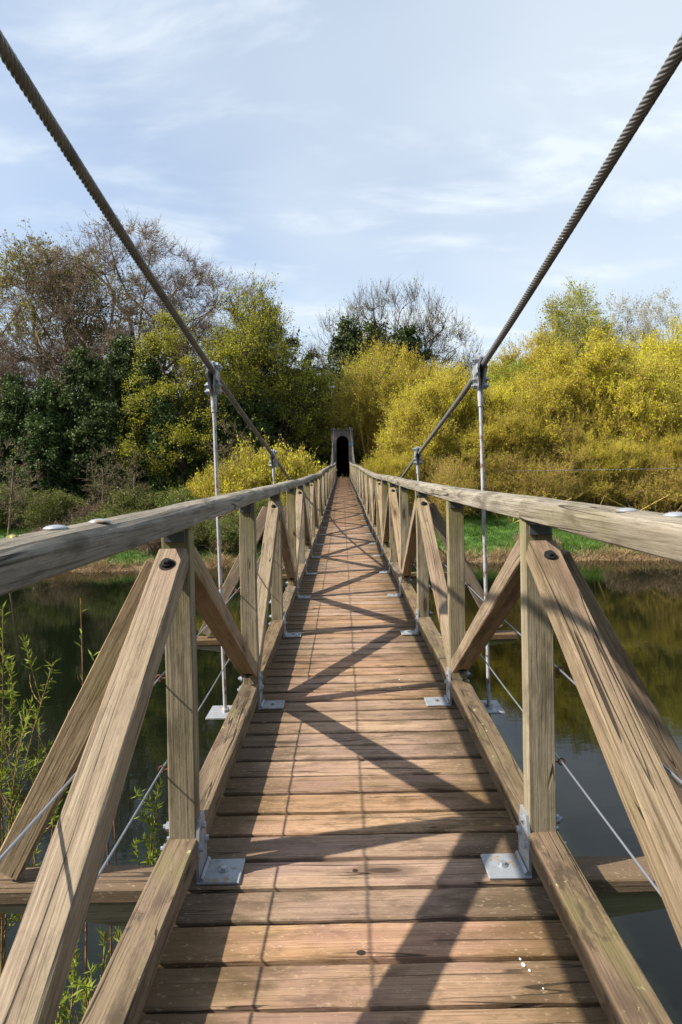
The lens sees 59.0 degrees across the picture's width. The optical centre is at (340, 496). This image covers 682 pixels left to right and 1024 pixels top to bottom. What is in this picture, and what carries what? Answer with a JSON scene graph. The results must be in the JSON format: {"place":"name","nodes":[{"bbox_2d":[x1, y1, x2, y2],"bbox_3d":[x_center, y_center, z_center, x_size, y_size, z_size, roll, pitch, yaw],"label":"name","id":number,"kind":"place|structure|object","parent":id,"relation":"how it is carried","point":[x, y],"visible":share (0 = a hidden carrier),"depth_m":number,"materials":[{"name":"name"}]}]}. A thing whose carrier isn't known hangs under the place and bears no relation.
{"place":"outdoors","nodes":[
{"label":"outdoors","id":0,"kind":"place"},
{"bbox_2d":[0,560,681,1023],"bbox_3d":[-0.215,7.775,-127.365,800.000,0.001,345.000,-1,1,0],"label":"water","id":1,"kind":"structure","parent":0,"point":[640,602],"depth_m":14.54,"materials":[{"name":"green liquid"}]},
{"bbox_2d":[0,600,68,976],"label":"willow sapling","id":2,"kind":"object","parent":1,"relation":"in","point":[10,820],"visible":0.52,"depth_m":3.32,"materials":[{"name":"green plant"}]},
{"bbox_2d":[34,598,120,1006],"bbox_3d":[-1.447,2.863,3.344,0.422,4.602,0.460,0,2,44],"label":"willow sapling","id":3,"kind":"object","parent":1,"relation":"in","point":[85,925],"visible":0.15,"depth_m":3.35,"materials":[{"name":"green plant"}]},
{"bbox_2d":[54,926,121,1023],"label":"willow sapling","id":4,"kind":"object","parent":1,"relation":"in","point":[85,994],"visible":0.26,"depth_m":2.62,"materials":[{"name":"green plant"}]},
{"bbox_2d":[129,775,168,864],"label":"willow sapling","id":5,"kind":"object","parent":1,"relation":"in","point":[150,860],"visible":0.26,"depth_m":3.46,"materials":[{"name":"green plant"}]},
{"bbox_2d":[0,482,681,571],"bbox_3d":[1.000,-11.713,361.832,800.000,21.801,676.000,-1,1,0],"label":"ground","id":6,"kind":"structure","parent":0,"point":[473,537],"depth_m":39.99,"materials":[{"name":"green plant"}]},
{"bbox_2d":[0,429,43,535],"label":"sapling","id":7,"kind":"object","parent":6,"relation":"on","point":[11,497],"visible":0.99,"depth_m":41.67,"materials":[{"name":"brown plant"}]},
{"bbox_2d":[0,482,44,528],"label":"shrub","id":8,"kind":"object","parent":6,"relation":"on","point":[2,520],"visible":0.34,"depth_m":45.39,"materials":[{"name":"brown plant"}]},
{"bbox_2d":[0,338,44,415],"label":"bare tree","id":9,"kind":"object","parent":6,"relation":"on","point":[7,362],"visible":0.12,"depth_m":54.88,"materials":[{"name":"brown plant"}]},
{"bbox_2d":[0,371,46,494],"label":"ivy tree","id":10,"kind":"object","parent":6,"relation":"on","point":[15,395],"visible":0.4,"depth_m":49.08,"materials":[{"name":"green plant"}]},
{"bbox_2d":[23,520,70,533],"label":"shrub","id":11,"kind":"object","parent":6,"relation":"on","point":[39,529],"visible":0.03,"depth_m":41.10,"materials":[{"name":"green plant"}]},
{"bbox_2d":[8,375,88,499],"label":"ivy tree","id":12,"kind":"object","parent":6,"relation":"on","point":[49,429],"visible":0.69,"depth_m":48.29,"materials":[{"name":"green plant"}]},
{"bbox_2d":[15,487,90,532],"bbox_3d":[-21.430,1.308,45.269,4.807,4.145,6.280,-1,1,4],"label":"shrub","id":13,"kind":"object","parent":6,"relation":"on","point":[53,509],"visible":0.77,"depth_m":44.05,"materials":[{"name":"green plant"}]},
{"bbox_2d":[0,218,152,415],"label":"oak tree","id":14,"kind":"object","parent":6,"relation":"on","point":[29,303],"visible":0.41,"depth_m":58.60,"materials":[{"name":"brown plant"}]},
{"bbox_2d":[61,497,118,524],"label":"shrub","id":15,"kind":"object","parent":6,"relation":"on","point":[82,511],"visible":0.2,"depth_m":43.49,"materials":[{"name":"brown plant"}]},
{"bbox_2d":[62,509,122,525],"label":"shrub","id":16,"kind":"object","parent":6,"relation":"on","point":[88,518],"visible":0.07,"depth_m":40.80,"materials":[{"name":"green plant"}]},
{"bbox_2d":[55,343,130,515],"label":"ivy tree","id":17,"kind":"object","parent":6,"relation":"on","point":[81,378],"visible":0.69,"depth_m":48.80,"materials":[{"name":"green plant"}]},
{"bbox_2d":[72,438,124,509],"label":"sapling","id":18,"kind":"object","parent":6,"relation":"on","point":[102,491],"visible":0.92,"depth_m":44.84,"materials":[{"name":"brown plant"}]},
{"bbox_2d":[76,394,136,508],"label":"ivy tree","id":19,"kind":"object","parent":6,"relation":"on","point":[110,420],"visible":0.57,"depth_m":48.22,"materials":[{"name":"green plant"}]},
{"bbox_2d":[98,332,149,474],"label":"ivy tree","id":20,"kind":"object","parent":6,"relation":"on","point":[120,343],"visible":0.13,"depth_m":51.93,"materials":[{"name":"green plant"}]},
{"bbox_2d":[108,444,150,506],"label":"sapling","id":21,"kind":"object","parent":6,"relation":"on","point":[131,478],"visible":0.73,"depth_m":43.52,"materials":[{"name":"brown plant"}]},
{"bbox_2d":[96,482,170,516],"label":"shrub","id":22,"kind":"object","parent":6,"relation":"on","point":[127,504],"visible":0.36,"depth_m":42.62,"materials":[{"name":"green plant"}]},
{"bbox_2d":[0,202,269,420],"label":"oak tree","id":23,"kind":"object","parent":6,"relation":"on","point":[74,288],"visible":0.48,"depth_m":56.89,"materials":[{"name":"brown plant"}]},
{"bbox_2d":[124,508,145,550],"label":"shrub","id":24,"kind":"object","parent":6,"relation":"on","point":[133,512],"visible":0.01,"depth_m":41.02,"materials":[{"name":"green plant"}]},
{"bbox_2d":[103,347,192,497],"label":"ivy tree","id":25,"kind":"object","parent":6,"relation":"on","point":[146,370],"visible":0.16,"depth_m":50.27,"materials":[{"name":"green plant"}]},
{"bbox_2d":[129,538,201,557],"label":"shrub","id":26,"kind":"object","parent":6,"relation":"on","point":[156,546],"visible":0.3,"depth_m":38.78,"materials":[{"name":"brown plant"}]},
{"bbox_2d":[139,377,193,495],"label":"ivy tree","id":27,"kind":"object","parent":6,"relation":"on","point":[164,405],"visible":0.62,"depth_m":48.65,"materials":[{"name":"green plant"}]},
{"bbox_2d":[141,484,206,526],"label":"shrub","id":28,"kind":"object","parent":6,"relation":"on","point":[181,497],"visible":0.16,"depth_m":42.37,"materials":[{"name":"green plant"}]},
{"bbox_2d":[107,308,261,495],"bbox_3d":[-12.549,-6.790,49.939,9.833,18.053,12.296,0,2,40],"label":"maple tree","id":29,"kind":"object","parent":6,"relation":"on","point":[176,437],"visible":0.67,"depth_m":48.93,"materials":[{"name":"green plant"}]},
{"bbox_2d":[177,361,203,491],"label":"evergreen tree","id":30,"kind":"object","parent":6,"relation":"on","point":[191,417],"depth_m":60.54,"materials":[{"name":"green plant"}]},
{"bbox_2d":[174,472,220,498],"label":"golden bush","id":31,"kind":"object","parent":6,"relation":"on","point":[193,489],"visible":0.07,"depth_m":44.54,"materials":[{"name":"yellow plant"}]},
{"bbox_2d":[188,518,213,549],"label":"shrub","id":32,"kind":"object","parent":6,"relation":"on","point":[199,540],"visible":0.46,"depth_m":39.79,"materials":[{"name":"green plant"}]},
{"bbox_2d":[193,510,235,538],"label":"shrub","id":33,"kind":"object","parent":6,"relation":"on","point":[222,516],"visible":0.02,"depth_m":41.44,"materials":[{"name":"green plant"}]},
{"bbox_2d":[182,388,248,480],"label":"ivy tree","id":34,"kind":"object","parent":6,"relation":"on","point":[231,411],"visible":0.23,"depth_m":50.09,"materials":[{"name":"green plant"}]},
{"bbox_2d":[197,514,238,554],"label":"shrub","id":35,"kind":"object","parent":6,"relation":"on","point":[229,531],"visible":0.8,"depth_m":39.16,"materials":[{"name":"green plant"}]},
{"bbox_2d":[185,442,268,517],"bbox_3d":[-8.056,-0.633,46.503,7.183,7.101,11.198,-1,1,15],"label":"golden bush","id":36,"kind":"object","parent":6,"relation":"on","point":[208,489],"visible":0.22,"depth_m":43.42,"materials":[{"name":"yellow plant"}]},
{"bbox_2d":[207,412,261,485],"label":"sapling","id":37,"kind":"object","parent":6,"relation":"on","point":[222,461],"visible":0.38,"depth_m":44.88,"materials":[{"name":"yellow plant"}]},
{"bbox_2d":[179,264,309,425],"bbox_3d":[-8.831,-9.491,54.846,10.540,22.793,14.217,0,2,51],"label":"maple tree","id":38,"kind":"object","parent":6,"relation":"on","point":[238,381],"visible":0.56,"depth_m":53.08,"materials":[{"name":"green plant"}]},
{"bbox_2d":[221,495,286,542],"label":"shrub","id":39,"kind":"object","parent":6,"relation":"on","point":[259,504],"visible":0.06,"depth_m":40.80,"materials":[{"name":"green plant"}]},
{"bbox_2d":[228,385,286,462],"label":"ivy tree","id":40,"kind":"object","parent":6,"relation":"on","point":[256,406],"visible":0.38,"depth_m":51.02,"materials":[{"name":"green plant"}]},
{"bbox_2d":[194,287,347,462],"bbox_3d":[-6.219,-8.565,55.657,12.863,20.622,9.536,-1,1,15],"label":"maple tree","id":41,"kind":"object","parent":6,"relation":"on","point":[297,382],"visible":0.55,"depth_m":54.73,"materials":[{"name":"green plant"}]},
{"bbox_2d":[214,429,336,504],"bbox_3d":[-5.013,-1.246,47.078,8.433,8.336,13.145,0,2,40],"label":"golden bush","id":42,"kind":"object","parent":6,"relation":"on","point":[294,467],"visible":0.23,"depth_m":45.10,"materials":[{"name":"yellow plant"}]},
{"bbox_2d":[254,323,319,460],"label":"evergreen tree","id":43,"kind":"object","parent":6,"relation":"on","point":[267,370],"visible":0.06,"depth_m":58.36,"materials":[{"name":"green plant"}]},
{"bbox_2d":[273,359,358,468],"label":"maple tree","id":44,"kind":"object","parent":6,"relation":"on","point":[319,385],"visible":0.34,"depth_m":56.96,"materials":[{"name":"green plant"}]},
{"bbox_2d":[299,347,338,428],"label":"evergreen tree","id":45,"kind":"object","parent":6,"relation":"on","point":[312,356],"visible":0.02,"depth_m":65.19,"materials":[{"name":"green plant"}]},
{"bbox_2d":[304,375,343,470],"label":"evergreen tree","id":46,"kind":"object","parent":6,"relation":"on","point":[325,443],"visible":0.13,"depth_m":58.00,"materials":[{"name":"green plant"}]},
{"bbox_2d":[0,30,681,1023],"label":"footbridge","id":47,"kind":"object","parent":6,"relation":"on","point":[360,826],"visible":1,"depth_m":2.08,"materials":[{"name":"brown wood"}]},
{"bbox_2d":[331,427,353,476],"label":"bridge tower","id":48,"kind":"structure","parent":6,"relation":"on","point":[342,452],"depth_m":54.95,"materials":[{"name":"concrete"}]},
{"bbox_2d":[315,439,380,469],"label":"shrub","id":49,"kind":"object","parent":6,"relation":"on","point":[356,457],"visible":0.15,"depth_m":57.36,"materials":[{"name":"brown plant"}]},
{"bbox_2d":[335,351,360,410],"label":"evergreen tree","id":50,"kind":"object","parent":6,"relation":"on","point":[357,354],"visible":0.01,"depth_m":71.09,"materials":[{"name":"green plant"}]},
{"bbox_2d":[324,313,372,420],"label":"ivy tree","id":51,"kind":"object","parent":6,"relation":"on","point":[339,344],"visible":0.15,"depth_m":71.31,"materials":[{"name":"green plant"}]},
{"bbox_2d":[303,338,427,464],"bbox_3d":[2.889,-7.702,59.627,16.463,15.622,11.968,-2,1,-17],"label":"willow tree","id":52,"kind":"object","parent":6,"relation":"on","point":[359,372],"visible":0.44,"depth_m":56.89,"materials":[{"name":"yellow plant"}]},
{"bbox_2d":[68,542,668,572],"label":"dead reeds","id":53,"kind":"object","parent":6,"relation":"on","point":[620,555],"visible":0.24,"depth_m":37.55,"materials":[{"name":"plant"}]},
{"bbox_2d":[332,315,420,399],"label":"ivy tree","id":54,"kind":"object","parent":6,"relation":"on","point":[394,336],"visible":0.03,"depth_m":72.50,"materials":[{"name":"green plant"}]},
{"bbox_2d":[357,446,423,497],"bbox_3d":[3.936,-1.009,47.130,4.969,6.090,6.895,-2,1,-16],"label":"bush","id":55,"kind":"object","parent":6,"relation":"on","point":[394,463],"visible":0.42,"depth_m":45.70,"materials":[{"name":"yellow plant"}]},
{"bbox_2d":[346,461,435,510],"bbox_3d":[3.972,-0.016,45.873,7.816,5.249,5.150,-1,1,-10],"label":"shrub","id":56,"kind":"object","parent":6,"relation":"on","point":[411,503],"visible":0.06,"depth_m":45.30,"materials":[{"name":"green plant"}]},
{"bbox_2d":[301,274,488,382],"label":"bare tree","id":57,"kind":"object","parent":6,"relation":"on","point":[429,328],"visible":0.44,"depth_m":73.88,"materials":[{"name":"grey plant"}]},
{"bbox_2d":[347,331,446,490],"bbox_3d":[6.348,-8.126,61.924,15.780,18.694,13.099,-2,1,-26],"label":"willow tree","id":58,"kind":"object","parent":6,"relation":"on","point":[403,353],"visible":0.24,"depth_m":58.09,"materials":[{"name":"yellow plant"}]},
{"bbox_2d":[377,323,439,491],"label":"ivy tree","id":59,"kind":"object","parent":6,"relation":"on","point":[411,331],"visible":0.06,"depth_m":73.02,"materials":[{"name":"green plant"}]},
{"bbox_2d":[372,346,492,505],"bbox_3d":[8.147,-5.146,50.251,11.864,14.055,9.849,-1,1,-6],"label":"willow tree","id":60,"kind":"object","parent":6,"relation":"on","point":[401,416],"visible":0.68,"depth_m":47.96,"materials":[{"name":"yellow plant"}]},
{"bbox_2d":[430,345,472,376],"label":"bare tree","id":61,"kind":"object","parent":6,"relation":"on","point":[467,361],"visible":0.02,"depth_m":79.95,"materials":[{"name":"grey plant"}]},
{"bbox_2d":[419,451,494,522],"bbox_3d":[8.516,-0.493,45.692,6.116,6.233,9.282,-1,1,11],"label":"shrub","id":62,"kind":"object","parent":6,"relation":"on","point":[447,479],"visible":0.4,"depth_m":44.21,"materials":[{"name":"yellow plant"}]},
{"bbox_2d":[388,362,542,508],"bbox_3d":[10.319,-4.820,52.119,14.850,13.116,10.703,0,2,39],"label":"willow tree","id":63,"kind":"object","parent":6,"relation":"on","point":[488,398],"visible":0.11,"depth_m":48.62,"materials":[{"name":"yellow plant"}]},
{"bbox_2d":[424,434,518,515],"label":"willow tree","id":64,"kind":"object","parent":6,"relation":"on","point":[492,478],"visible":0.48,"depth_m":45.91,"materials":[{"name":"yellow plant"}]},
{"bbox_2d":[443,391,562,512],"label":"willow tree","id":65,"kind":"object","parent":6,"relation":"on","point":[494,434],"visible":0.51,"depth_m":46.48,"materials":[{"name":"yellow plant"}]},
{"bbox_2d":[471,354,540,410],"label":"willow tree","id":66,"kind":"object","parent":6,"relation":"on","point":[498,375],"visible":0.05,"depth_m":55.50,"materials":[{"name":"yellow plant"}]},
{"bbox_2d":[454,445,575,522],"bbox_3d":[12.916,-0.729,46.051,9.770,6.561,6.438,0,1,33],"label":"shrub","id":67,"kind":"object","parent":6,"relation":"on","point":[518,475],"visible":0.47,"depth_m":44.75,"materials":[{"name":"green plant"}]},
{"bbox_2d":[487,317,579,384],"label":"willow tree","id":68,"kind":"object","parent":6,"relation":"on","point":[537,354],"visible":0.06,"depth_m":57.41,"materials":[{"name":"yellow plant"}]},
{"bbox_2d":[512,529,563,550],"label":"shrub","id":69,"kind":"object","parent":6,"relation":"on","point":[557,541],"visible":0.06,"depth_m":38.10,"materials":[{"name":"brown plant"}]},
{"bbox_2d":[484,350,592,483],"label":"willow tree","id":70,"kind":"object","parent":6,"relation":"on","point":[556,396],"visible":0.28,"depth_m":48.28,"materials":[{"name":"yellow plant"}]},
{"bbox_2d":[514,443,616,505],"bbox_3d":[17.141,-0.989,46.504,10.259,6.889,6.759,-2,1,-36],"label":"shrub","id":71,"kind":"object","parent":6,"relation":"on","point":[575,491],"visible":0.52,"depth_m":45.22,"materials":[{"name":"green plant"}]},
{"bbox_2d":[532,283,603,369],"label":"birch tree","id":72,"kind":"object","parent":6,"relation":"on","point":[560,312],"visible":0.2,"depth_m":71.92,"materials":[{"name":"green plant"}]},
{"bbox_2d":[531,395,625,499],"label":"willow tree","id":73,"kind":"object","parent":6,"relation":"on","point":[576,433],"visible":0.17,"depth_m":47.60,"materials":[{"name":"yellow plant"}]},
{"bbox_2d":[543,273,627,362],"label":"birch tree","id":74,"kind":"object","parent":6,"relation":"on","point":[580,300],"visible":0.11,"depth_m":74.40,"materials":[{"name":"green plant"}]},
{"bbox_2d":[554,427,648,505],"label":"willow tree","id":75,"kind":"object","parent":6,"relation":"on","point":[603,452],"visible":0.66,"depth_m":45.52,"materials":[{"name":"yellow plant"}]},
{"bbox_2d":[530,308,681,503],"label":"willow tree","id":76,"kind":"object","parent":6,"relation":"on","point":[600,359],"visible":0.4,"depth_m":48.41,"materials":[{"name":"yellow plant"}]},
{"bbox_2d":[572,438,681,512],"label":"shrub","id":77,"kind":"object","parent":6,"relation":"on","point":[638,493],"visible":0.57,"depth_m":44.83,"materials":[{"name":"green plant"}]},
{"bbox_2d":[587,342,681,507],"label":"willow tree","id":78,"kind":"object","parent":6,"relation":"on","point":[659,381],"visible":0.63,"depth_m":46.65,"materials":[{"name":"yellow plant"}]},
{"bbox_2d":[602,290,670,481],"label":"birch tree","id":79,"kind":"object","parent":6,"relation":"on","point":[621,327],"visible":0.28,"depth_m":74.92,"materials":[{"name":"grey plant"}]},
{"bbox_2d":[613,315,681,499],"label":"willow tree","id":80,"kind":"object","parent":6,"relation":"on","point":[669,348],"visible":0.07,"depth_m":54.98,"materials":[{"name":"yellow plant"}]},
{"bbox_2d":[628,281,681,350],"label":"birch tree","id":81,"kind":"object","parent":6,"relation":"on","point":[662,313],"visible":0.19,"depth_m":76.90,"materials":[{"name":"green plant"}]},
{"bbox_2d":[629,410,681,511],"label":"willow tree","id":82,"kind":"object","parent":6,"relation":"on","point":[669,442],"visible":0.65,"depth_m":45.48,"materials":[{"name":"yellow plant"}]},
{"bbox_2d":[651,438,681,513],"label":"shrub","id":83,"kind":"object","parent":6,"relation":"on","point":[679,464],"visible":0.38,"depth_m":44.47,"materials":[{"name":"yellow plant"}]},
{"bbox_2d":[0,0,681,398],"label":"sky","id":84,"kind":"structure","parent":0,"point":[326,147],"materials":[{"name":"blue"}]},
{"bbox_2d":[473,468,681,470],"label":"overhead wire","id":85,"kind":"object","parent":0,"point":[575,470],"visible":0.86,"depth_m":41.52,"materials":[{"name":"black metal"}]}
]}

